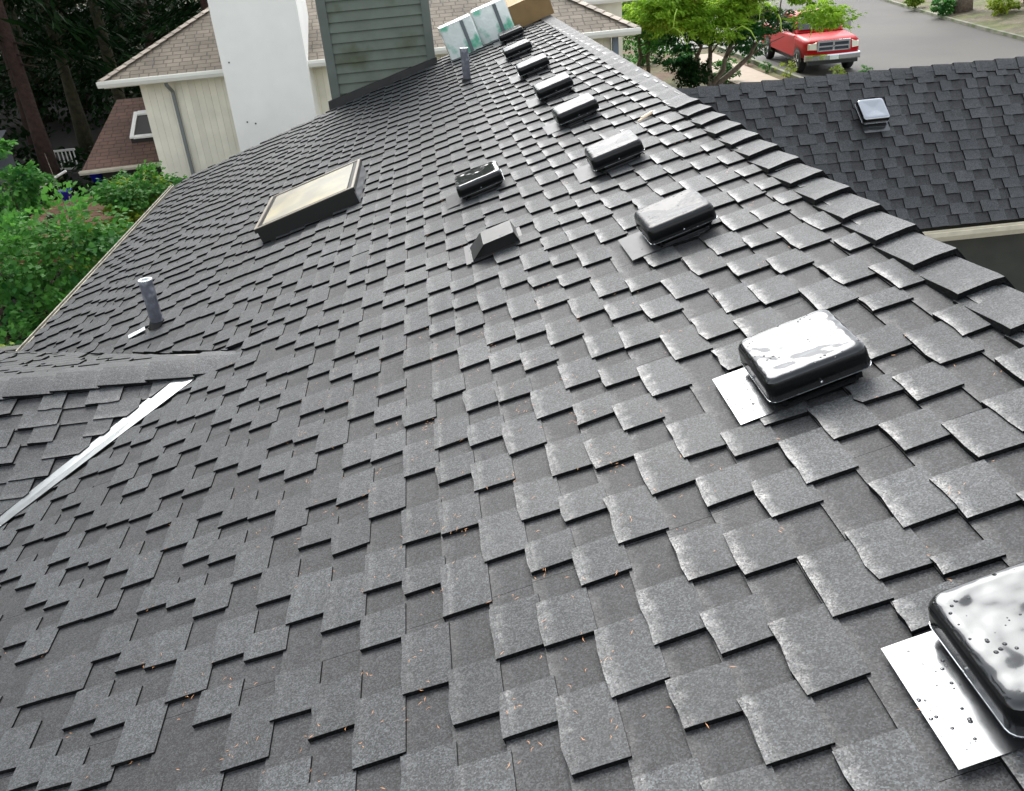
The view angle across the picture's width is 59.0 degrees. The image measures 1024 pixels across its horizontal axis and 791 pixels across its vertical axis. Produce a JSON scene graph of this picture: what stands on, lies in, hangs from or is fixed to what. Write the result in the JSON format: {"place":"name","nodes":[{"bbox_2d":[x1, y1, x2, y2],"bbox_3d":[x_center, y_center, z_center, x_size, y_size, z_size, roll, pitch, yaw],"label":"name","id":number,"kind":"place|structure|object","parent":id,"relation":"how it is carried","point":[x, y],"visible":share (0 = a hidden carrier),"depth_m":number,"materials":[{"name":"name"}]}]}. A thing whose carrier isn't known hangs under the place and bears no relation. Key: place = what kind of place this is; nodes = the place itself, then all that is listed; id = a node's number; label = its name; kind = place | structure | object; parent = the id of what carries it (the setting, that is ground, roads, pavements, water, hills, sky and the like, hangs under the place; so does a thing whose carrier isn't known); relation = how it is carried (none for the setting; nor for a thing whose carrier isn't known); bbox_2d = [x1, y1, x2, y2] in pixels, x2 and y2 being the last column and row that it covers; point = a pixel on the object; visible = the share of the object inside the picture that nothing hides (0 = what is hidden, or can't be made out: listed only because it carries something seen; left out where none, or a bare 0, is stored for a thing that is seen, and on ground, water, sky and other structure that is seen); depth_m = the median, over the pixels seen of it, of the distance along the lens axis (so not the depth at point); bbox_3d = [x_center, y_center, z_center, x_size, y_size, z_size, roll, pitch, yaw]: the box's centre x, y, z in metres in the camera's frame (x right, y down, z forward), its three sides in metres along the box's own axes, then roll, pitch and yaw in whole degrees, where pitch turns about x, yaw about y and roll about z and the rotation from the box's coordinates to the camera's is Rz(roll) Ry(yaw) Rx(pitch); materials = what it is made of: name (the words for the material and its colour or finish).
{"place":"outdoors","nodes":[
{"label":"outdoors","id":0,"kind":"place"},
{"bbox_2d":[0,85,112,310],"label":"forest floor","id":1,"kind":"structure","parent":0,"point":[59,137],"depth_m":38.29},
{"bbox_2d":[0,18,22,73],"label":"conifer","id":2,"kind":"object","parent":1,"relation":"on","point":[11,21],"visible":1,"depth_m":21.78,"materials":[{"name":"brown plant"}]},
{"bbox_2d":[0,130,26,210],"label":"garden shed","id":3,"kind":"structure","parent":1,"relation":"on","point":[4,163],"depth_m":27.70,"materials":[{"name":"grey wood"}]},
{"bbox_2d":[0,0,37,96],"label":"conifer","id":4,"kind":"object","parent":1,"relation":"on","point":[2,77],"visible":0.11,"depth_m":46.98,"materials":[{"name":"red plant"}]},
{"bbox_2d":[0,0,43,153],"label":"conifer","id":5,"kind":"object","parent":1,"relation":"on","point":[16,31],"visible":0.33,"depth_m":34.20,"materials":[{"name":"red plant"}]},
{"bbox_2d":[3,0,85,122],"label":"conifer","id":6,"kind":"object","parent":1,"relation":"on","point":[47,120],"visible":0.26,"depth_m":39.64,"materials":[{"name":"brown plant"}]},
{"bbox_2d":[0,0,148,200],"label":"conifer","id":7,"kind":"object","parent":1,"relation":"on","point":[40,140],"visible":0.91,"depth_m":26.96,"materials":[{"name":"red plant"}]},
{"bbox_2d":[3,0,147,159],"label":"conifer","id":8,"kind":"object","parent":1,"relation":"on","point":[84,136],"visible":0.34,"depth_m":33.14,"materials":[{"name":"brown plant"}]},
{"bbox_2d":[49,0,135,110],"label":"conifer","id":9,"kind":"object","parent":1,"relation":"on","point":[87,95],"visible":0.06,"depth_m":41.43,"materials":[{"name":"red plant"}]},
{"bbox_2d":[1,0,189,118],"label":"conifer","id":10,"kind":"object","parent":1,"relation":"on","point":[99,20],"visible":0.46,"depth_m":30.79,"materials":[{"name":"green plant"}]},
{"bbox_2d":[16,0,177,60],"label":"conifer","id":11,"kind":"object","parent":1,"relation":"on","point":[122,24],"visible":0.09,"depth_m":41.60,"materials":[{"name":"green plant"}]},
{"bbox_2d":[31,0,200,57],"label":"conifer","id":12,"kind":"object","parent":1,"relation":"on","point":[93,44],"visible":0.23,"depth_m":33.74,"materials":[{"name":"green plant"}]},
{"bbox_2d":[89,173,102,182],"bbox_3d":[-10.572,-5.578,23.043,0.367,0.255,0.358,-7,28,-3],"label":"planter","id":13,"kind":"object","parent":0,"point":[94,176],"visible":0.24,"depth_m":22.95,"materials":[{"name":"blue ceramic"}]},
{"bbox_2d":[0,1,786,344],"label":"ground","id":14,"kind":"structure","parent":0,"point":[662,75],"depth_m":32.56,"materials":[{"name":"soil"}]},
{"bbox_2d":[0,138,61,289],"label":"vine maple","id":15,"kind":"object","parent":14,"relation":"on","point":[31,180],"visible":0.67,"depth_m":15.28,"materials":[{"name":"green plant"}]},
{"bbox_2d":[0,196,114,338],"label":"garden deck","id":16,"kind":"structure","parent":14,"relation":"on","point":[89,208],"depth_m":20.32,"materials":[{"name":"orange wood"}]},
{"bbox_2d":[40,170,66,187],"bbox_3d":[-10.790,-5.025,21.155,0.944,0.452,0.059,-1,28,8],"label":"pole","id":17,"kind":"object","parent":16,"relation":"attached to","point":[61,173],"visible":0.35,"depth_m":21.05,"materials":[{"name":"white"}]},
{"bbox_2d":[58,188,71,200],"bbox_3d":[-10.473,-4.704,21.243,0.346,0.240,0.337,-7,28,-3],"label":"planter","id":18,"kind":"object","parent":16,"relation":"on","point":[66,194],"visible":0.46,"depth_m":21.16,"materials":[{"name":"blue ceramic"}]},
{"bbox_2d":[53,148,77,169],"bbox_3d":[-14.856,-7.775,29.882,1.000,0.660,0.070,-7,28,-3],"label":"white garden chair","id":19,"kind":"object","parent":16,"relation":"on","point":[65,150],"visible":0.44,"depth_m":29.81,"materials":[{"name":"white"}]},
{"bbox_2d":[0,4,132,52],"bbox_3d":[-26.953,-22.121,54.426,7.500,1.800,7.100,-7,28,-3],"label":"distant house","id":20,"kind":"structure","parent":14,"relation":"on","point":[46,32],"depth_m":51.73,"materials":[{"name":"grey"}]},
{"bbox_2d":[0,153,133,345],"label":"vine maple","id":21,"kind":"object","parent":14,"relation":"on","point":[96,242],"visible":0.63,"depth_m":13.52,"materials":[{"name":"green plant"}]},
{"bbox_2d":[0,0,200,344],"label":"undergrowth","id":22,"kind":"object","parent":14,"relation":"on","point":[56,91],"visible":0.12,"depth_m":37.90,"materials":[{"name":"green plant"}]},
{"bbox_2d":[50,160,186,271],"bbox_3d":[-7.447,-2.784,17.693,2.800,3.406,2.044,-24,33,-31],"label":"vine maple","id":23,"kind":"object","parent":14,"relation":"on","point":[131,194],"visible":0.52,"depth_m":17.01,"materials":[{"name":"green plant"}]},
{"bbox_2d":[91,0,208,89],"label":"conifer","id":24,"kind":"object","parent":14,"relation":"on","point":[182,14],"visible":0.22,"depth_m":28.00,"materials":[{"name":"green plant"}]},
{"bbox_2d":[78,0,640,190],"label":"neighbour house","id":25,"kind":"structure","parent":14,"relation":"on","point":[217,81],"depth_m":20.90,"materials":[{"name":"beige"}]},
{"bbox_2d":[623,54,637,62],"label":"garden bush","id":26,"kind":"object","parent":14,"relation":"on","point":[627,57],"visible":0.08,"depth_m":32.11,"materials":[{"name":"green plant"}]},
{"bbox_2d":[631,39,654,65],"bbox_3d":[4.913,-12.866,34.045,1.104,0.979,0.842,-7,28,-3],"label":"garden bush","id":27,"kind":"object","parent":14,"relation":"on","point":[643,61],"visible":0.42,"depth_m":34.05,"materials":[{"name":"green plant"}]},
{"bbox_2d":[622,1,677,72],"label":"round tree","id":28,"kind":"object","parent":14,"relation":"on","point":[646,42],"visible":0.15,"depth_m":29.70,"materials":[{"name":"green plant"}]},
{"bbox_2d":[671,44,693,59],"bbox_3d":[6.188,-12.234,32.627,1.095,0.920,0.907,-18,30,-22],"label":"garden bush","id":29,"kind":"object","parent":14,"relation":"on","point":[683,53],"visible":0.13,"depth_m":32.48,"materials":[{"name":"green plant"}]},
{"bbox_2d":[674,54,703,72],"bbox_3d":[5.978,-11.181,30.846,1.074,0.867,0.942,-7,28,-3],"label":"garden bush","id":30,"kind":"object","parent":14,"relation":"on","point":[685,55],"visible":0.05,"depth_m":30.70,"materials":[{"name":"green plant"}]},
{"bbox_2d":[670,54,716,87],"bbox_3d":[5.330,-9.322,26.711,1.420,1.503,0.914,-7,28,-3],"label":"dark shrub","id":31,"kind":"object","parent":14,"relation":"on","point":[692,76],"visible":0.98,"depth_m":26.56,"materials":[{"name":"green plant"}]},
{"bbox_2d":[712,57,740,83],"bbox_3d":[6.854,-10.500,29.255,0.888,0.885,0.970,-26,34,-34],"label":"garden bush","id":32,"kind":"object","parent":14,"relation":"on","point":[718,64],"visible":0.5,"depth_m":29.15,"materials":[{"name":"green plant"}]},
{"bbox_2d":[622,0,866,85],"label":"ornamental tree","id":33,"kind":"object","parent":14,"relation":"on","point":[698,21],"visible":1,"depth_m":26.40,"materials":[{"name":"green plant"}]},
{"bbox_2d":[685,32,803,77],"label":"kerb","id":34,"kind":"structure","parent":14,"relation":"on","point":[756,62],"depth_m":31.67,"materials":[{"name":"grey concrete"}]},
{"bbox_2d":[758,61,772,72],"bbox_3d":[8.563,-11.080,30.527,0.492,0.421,0.539,-7,28,-3],"label":"kerb plant","id":35,"kind":"object","parent":14,"relation":"on","point":[763,67],"visible":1,"depth_m":30.52,"materials":[{"name":"green plant"}]},
{"bbox_2d":[773,59,797,77],"bbox_3d":[8.814,-10.409,28.855,0.801,0.635,0.719,-26,34,-34],"label":"kerb plant","id":36,"kind":"object","parent":14,"relation":"on","point":[787,68],"visible":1,"depth_m":28.76,"materials":[{"name":"green plant"}]},
{"bbox_2d":[882,0,1023,40],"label":"kerb","id":37,"kind":"structure","parent":14,"relation":"on","point":[991,30],"depth_m":36.58,"materials":[{"name":"grey concrete"}]},
{"bbox_2d":[0,0,1023,790],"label":"house","id":38,"kind":"structure","parent":0,"point":[122,454],"depth_m":3.54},
{"bbox_2d":[128,327,144,337],"bbox_3d":[-2.920,-0.490,7.040,0.140,0.003,0.100,-31,28,-13],"label":"flashing scrap","id":39,"kind":"object","parent":38,"relation":"on","point":[136,332],"visible":1,"depth_m":7.03,"materials":[{"name":"white metal"}]},
{"bbox_2d":[138,277,163,330],"bbox_3d":[-2.767,-0.683,6.971,0.154,0.448,0.154,-7,28,-3],"label":"vent pipe","id":40,"kind":"object","parent":38,"relation":"on","point":[148,292],"visible":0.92,"depth_m":6.92,"materials":[{"name":"white metal"}]},
{"bbox_2d":[254,159,366,242],"bbox_3d":[-1.831,-1.805,8.361,0.960,0.190,1.090,-22,27,5],"label":"skylight","id":41,"kind":"object","parent":38,"relation":"on","point":[326,195],"visible":0.99,"depth_m":7.99,"materials":[{"name":"beige glass"}]},
{"bbox_2d":[437,14,482,59],"bbox_3d":[-0.755,-5.219,13.163,0.513,0.472,0.380,-23,27,3],"label":"shingle bundle","id":42,"kind":"object","parent":38,"relation":"on","point":[457,34],"visible":0.99,"depth_m":13.00,"materials":[{"name":"white plastic"}]},
{"bbox_2d":[460,47,471,83],"bbox_3d":[-0.562,-3.991,11.027,0.154,0.463,0.154,-7,28,-3],"label":"vent pipe","id":43,"kind":"object","parent":38,"relation":"on","point":[464,53],"visible":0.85,"depth_m":10.97,"materials":[{"name":"white metal"}]},
{"bbox_2d":[445,161,503,208],"bbox_3d":[-0.288,-1.557,6.699,0.472,0.146,0.360,-22,27,5],"label":"roof vent","id":44,"kind":"object","parent":38,"relation":"on","point":[479,181],"visible":1,"depth_m":6.58,"materials":[{"name":"metal"}]},
{"bbox_2d":[471,0,513,44],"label":"shingle bundle","id":45,"kind":"object","parent":38,"relation":"on","point":[492,19],"visible":0.87,"depth_m":13.09,"materials":[{"name":"white plastic"}]},
{"bbox_2d":[464,220,521,264],"bbox_3d":[-0.128,-0.956,5.550,0.375,0.096,0.360,-22,27,5],"label":"exhaust hood","id":46,"kind":"object","parent":38,"relation":"on","point":[495,239],"visible":1,"depth_m":5.45,"materials":[{"name":"grey metal"}]},
{"bbox_2d":[5,111,995,790],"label":"pine needles","id":47,"kind":"object","parent":38,"relation":"on","point":[489,601],"visible":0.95,"depth_m":2.85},
{"bbox_2d":[493,24,523,47],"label":"roof vent","id":48,"kind":"object","parent":38,"relation":"on","point":[511,34],"visible":0.99,"depth_m":12.46,"materials":[{"name":"metal"}]},
{"bbox_2d":[497,38,532,64],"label":"roof vent","id":49,"kind":"object","parent":38,"relation":"on","point":[518,49],"visible":1,"depth_m":11.10,"materials":[{"name":"metal"}]},
{"bbox_2d":[505,0,553,26],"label":"cardboard box","id":50,"kind":"object","parent":38,"relation":"on","point":[523,13],"visible":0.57,"depth_m":13.14,"materials":[{"name":"brown cardboard"}]},
{"bbox_2d":[509,53,549,83],"bbox_3d":[0.181,-3.559,9.862,0.472,0.146,0.360,-21,27,6],"label":"roof vent","id":51,"kind":"object","parent":38,"relation":"on","point":[530,67],"visible":0.98,"depth_m":9.73,"materials":[{"name":"metal"}]},
{"bbox_2d":[525,72,573,107],"bbox_3d":[0.343,-2.867,8.506,0.472,0.146,0.360,-22,27,5],"label":"roof vent","id":52,"kind":"object","parent":38,"relation":"on","point":[554,87],"visible":1,"depth_m":8.38,"materials":[{"name":"metal"}]},
{"bbox_2d":[542,93,599,134],"bbox_3d":[0.472,-2.300,7.399,0.472,0.146,0.360,-22,27,5],"label":"roof vent","id":53,"kind":"object","parent":38,"relation":"on","point":[575,111],"visible":0.99,"depth_m":7.28,"materials":[{"name":"metal"}]},
{"bbox_2d":[573,130,644,182],"bbox_3d":[0.630,-1.587,6.010,0.472,0.146,0.360,-21,27,6],"label":"roof vent","id":54,"kind":"object","parent":38,"relation":"on","point":[625,147],"visible":1,"depth_m":5.89,"materials":[{"name":"metal"}]},
{"bbox_2d":[637,111,652,120],"bbox_3d":[0.981,-2.056,6.657,0.150,0.014,0.034,-35,29,-20],"label":"wood scrap","id":55,"kind":"object","parent":38,"relation":"on","point":[645,116],"visible":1,"depth_m":6.65,"materials":[{"name":"beige wood"}]},
{"bbox_2d":[618,189,716,260],"bbox_3d":[0.784,-0.876,4.628,0.472,0.146,0.360,-22,27,5],"label":"roof vent","id":56,"kind":"object","parent":38,"relation":"on","point":[670,220],"visible":0.98,"depth_m":4.52,"materials":[{"name":"metal"}]},
{"bbox_2d":[712,309,871,424],"bbox_3d":[0.951,-0.103,3.125,0.472,0.146,0.360,-22,27,6],"label":"roof vent","id":57,"kind":"object","parent":38,"relation":"on","point":[813,355],"visible":1,"depth_m":3.04,"materials":[{"name":"metal"}]},
{"bbox_2d":[855,98,889,132],"bbox_3d":[4.664,-3.616,11.678,0.360,0.146,0.472,-7,63,-3],"label":"roof vent","id":58,"kind":"object","parent":38,"relation":"on","point":[873,115],"visible":1,"depth_m":11.64,"materials":[{"name":"metal"}]},
{"bbox_2d":[881,562,1023,769],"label":"roof vent","id":59,"kind":"object","parent":38,"relation":"on","point":[960,665],"visible":1,"depth_m":1.90,"materials":[{"name":"grey metal"}]},
{"bbox_2d":[660,37,707,52],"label":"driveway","id":60,"kind":"structure","parent":0,"point":[703,47],"depth_m":37.20,"materials":[{"name":"grey concrete"}]},
{"bbox_2d":[694,53,779,83],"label":"path","id":61,"kind":"structure","parent":0,"point":[748,74],"depth_m":30.15,"materials":[{"name":"beige concrete"}]},
{"bbox_2d":[716,0,1023,76],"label":"street","id":62,"kind":"structure","parent":0,"point":[889,35],"depth_m":33.34,"materials":[{"name":"grey asphalt"}]},
{"bbox_2d":[761,8,859,71],"bbox_3d":[10.174,-12.321,31.108,2.235,1.690,5.368,-5,28,1],"label":"pickup truck","id":63,"kind":"object","parent":62,"relation":"on","point":[800,48],"visible":0.83,"depth_m":29.25,"materials":[{"name":"red paint"}]},
{"bbox_2d":[830,64,845,73],"bbox_3d":[10.035,-9.980,28.010,0.544,0.541,0.647,9,31,25],"label":"kerb plant","id":64,"kind":"object","parent":62,"relation":"on","point":[836,67],"visible":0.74,"depth_m":27.90,"materials":[{"name":"green plant"}]},
{"bbox_2d":[858,65,872,71],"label":"kerb plant","id":65,"kind":"object","parent":62,"relation":"on","point":[866,69],"visible":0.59,"depth_m":28.11,"materials":[{"name":"green plant"}]},
{"bbox_2d":[893,0,1023,35],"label":"bank","id":66,"kind":"structure","parent":0,"point":[1012,21],"depth_m":36.25,"materials":[{"name":"soil"}]},
{"bbox_2d":[902,0,924,7],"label":"bank shrub","id":67,"kind":"object","parent":66,"relation":"on","point":[913,3],"visible":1,"depth_m":41.83,"materials":[{"name":"green plant"}]},
{"bbox_2d":[929,0,956,15],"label":"bank shrub","id":68,"kind":"object","parent":66,"relation":"on","point":[943,7],"visible":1,"depth_m":38.60,"materials":[{"name":"green plant"}]},
{"bbox_2d":[953,0,972,13],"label":"street tree","id":69,"kind":"object","parent":66,"relation":"on","point":[963,6],"visible":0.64,"depth_m":38.36,"materials":[{"name":"brown plant"}]},
{"bbox_2d":[984,0,1021,15],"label":"bank shrub","id":70,"kind":"object","parent":66,"relation":"on","point":[1001,7],"visible":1,"depth_m":36.08,"materials":[{"name":"green plant"}]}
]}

